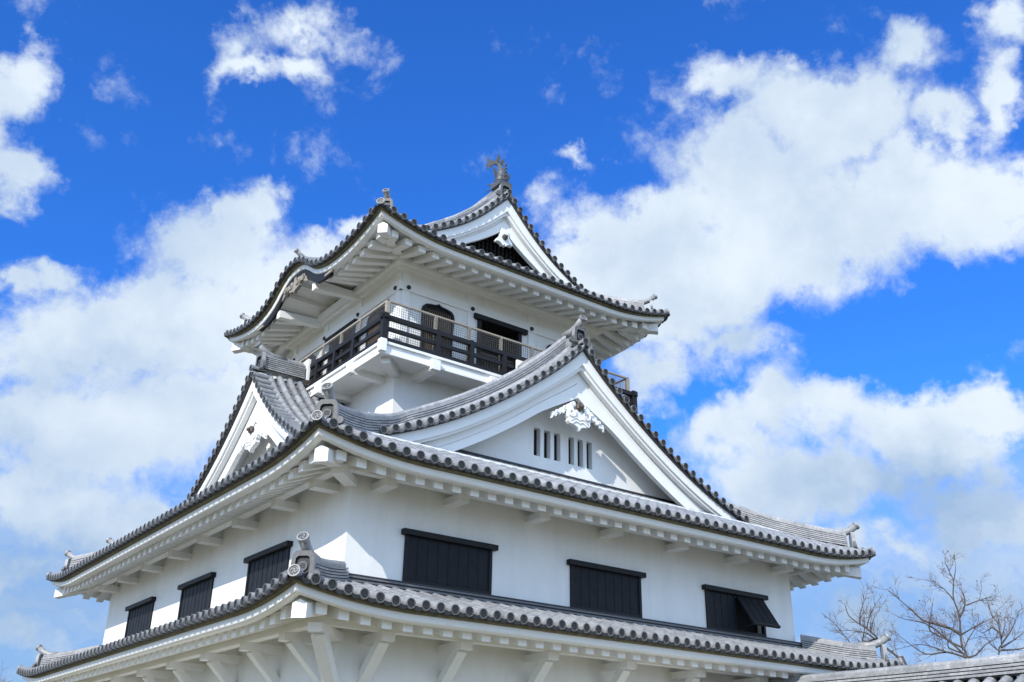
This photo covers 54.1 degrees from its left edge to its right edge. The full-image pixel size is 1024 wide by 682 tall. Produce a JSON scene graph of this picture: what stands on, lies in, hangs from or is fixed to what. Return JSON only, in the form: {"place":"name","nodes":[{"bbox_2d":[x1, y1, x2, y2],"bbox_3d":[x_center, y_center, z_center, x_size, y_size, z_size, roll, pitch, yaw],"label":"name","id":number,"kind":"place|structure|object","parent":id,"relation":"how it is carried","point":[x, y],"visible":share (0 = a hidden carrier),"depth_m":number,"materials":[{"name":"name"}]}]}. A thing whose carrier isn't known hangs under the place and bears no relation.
{"place":"outdoors","nodes":[
{"label":"outdoors","id":0,"kind":"place"},
{"bbox_2d":[0,0,1023,681],"label":"sky","id":1,"kind":"structure","parent":0,"point":[822,200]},
{"label":"ground","id":2,"kind":"structure","parent":0,"visible":0},
{"bbox_2d":[16,154,902,681],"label":"castle keep","id":3,"kind":"structure","parent":2,"relation":"on","point":[440,452],"depth_m":23.53,"materials":[{"name":"white paint"}]},
{"bbox_2d":[124,596,155,637],"bbox_3d":[-10.347,7.761,27.780,0.200,1.020,2.280,18,-30,-32],"label":"window","id":4,"kind":"structure","parent":3,"relation":"in","point":[139,619],"depth_m":27.78,"materials":[{"name":"black wood"}]},
{"bbox_2d":[177,572,216,619],"bbox_3d":[-7.795,6.373,24.637,0.200,1.020,2.280,18,-30,-32],"label":"window","id":5,"kind":"structure","parent":3,"relation":"in","point":[196,594],"depth_m":24.63,"materials":[{"name":"black wood"}]},
{"bbox_2d":[243,540,292,595],"bbox_3d":[-5.279,5.004,21.539,0.200,1.020,2.280,18,-30,-32],"label":"window","id":6,"kind":"structure","parent":3,"relation":"in","point":[265,565],"depth_m":21.62,"materials":[{"name":"black wood"}]},
{"bbox_2d":[303,355,315,384],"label":"bell window","id":7,"kind":"structure","parent":3,"relation":"in","point":[311,371],"depth_m":30.63,"materials":[{"name":"black wood"}]},
{"bbox_2d":[324,319,357,372],"bbox_3d":[-5.010,0.588,29.157,0.220,1.997,1.870,18,-30,-32],"label":"doorway","id":8,"kind":"structure","parent":3,"relation":"in","point":[354,320],"depth_m":29.56,"materials":[{"name":"black wood"}]},
{"bbox_2d":[366,306,384,345],"bbox_3d":[-3.763,-0.113,27.623,0.070,1.820,1.060,18,-30,-32],"label":"bell window","id":9,"kind":"structure","parent":3,"relation":"in","point":[378,310],"depth_m":27.87,"materials":[{"name":"black wood"}]},
{"bbox_2d":[420,303,454,355],"bbox_3d":[-2.049,-0.191,27.380,1.060,1.820,0.070,18,-30,-32],"label":"bell window","id":10,"kind":"structure","parent":3,"relation":"in","point":[438,310],"depth_m":27.52,"materials":[{"name":"black wood"}]},
{"bbox_2d":[401,528,498,594],"bbox_3d":[-1.263,4.465,20.190,2.280,1.020,0.200,18,-30,-32],"label":"window","id":11,"kind":"structure","parent":3,"relation":"in","point":[433,559],"depth_m":20.17,"materials":[{"name":"black wood"}]},
{"bbox_2d":[473,312,527,371],"bbox_3d":[-0.402,0.428,28.539,1.870,2.057,0.350,18,-30,-32],"label":"doorway","id":12,"kind":"structure","parent":3,"relation":"in","point":[480,318],"depth_m":28.76,"materials":[{"name":"black wood"}]},
{"bbox_2d":[567,559,645,617],"bbox_3d":[2.124,5.567,22.454,2.280,1.020,0.200,18,-30,-32],"label":"window","id":13,"kind":"structure","parent":3,"relation":"in","point":[593,586],"depth_m":22.43,"materials":[{"name":"black wood"}]},
{"bbox_2d":[702,584,780,636],"bbox_3d":[5.662,6.600,24.562,2.280,1.020,0.652,18,-30,-32],"label":"window","id":14,"kind":"structure","parent":3,"relation":"in","point":[720,605],"depth_m":24.57,"materials":[{"name":"black wood"}]},
{"bbox_2d":[823,577,910,664],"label":"bare tree","id":15,"kind":"object","parent":2,"relation":"on","point":[870,612],"visible":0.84,"depth_m":42.22,"materials":[{"name":"brown plant"}]},
{"bbox_2d":[768,652,1023,681],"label":"annex passage","id":16,"kind":"object","parent":2,"relation":"on","point":[1003,668],"visible":0.99,"depth_m":20.19,"materials":[{"name":"tile"}]},
{"bbox_2d":[873,549,1011,662],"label":"bare tree","id":17,"kind":"object","parent":2,"relation":"on","point":[959,632],"visible":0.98,"depth_m":43.19,"materials":[{"name":"brown plant"}]},
{"bbox_2d":[962,580,1023,654],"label":"bare tree","id":18,"kind":"object","parent":2,"relation":"on","point":[1000,633],"visible":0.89,"depth_m":44.07,"materials":[{"name":"brown plant"}]}
]}

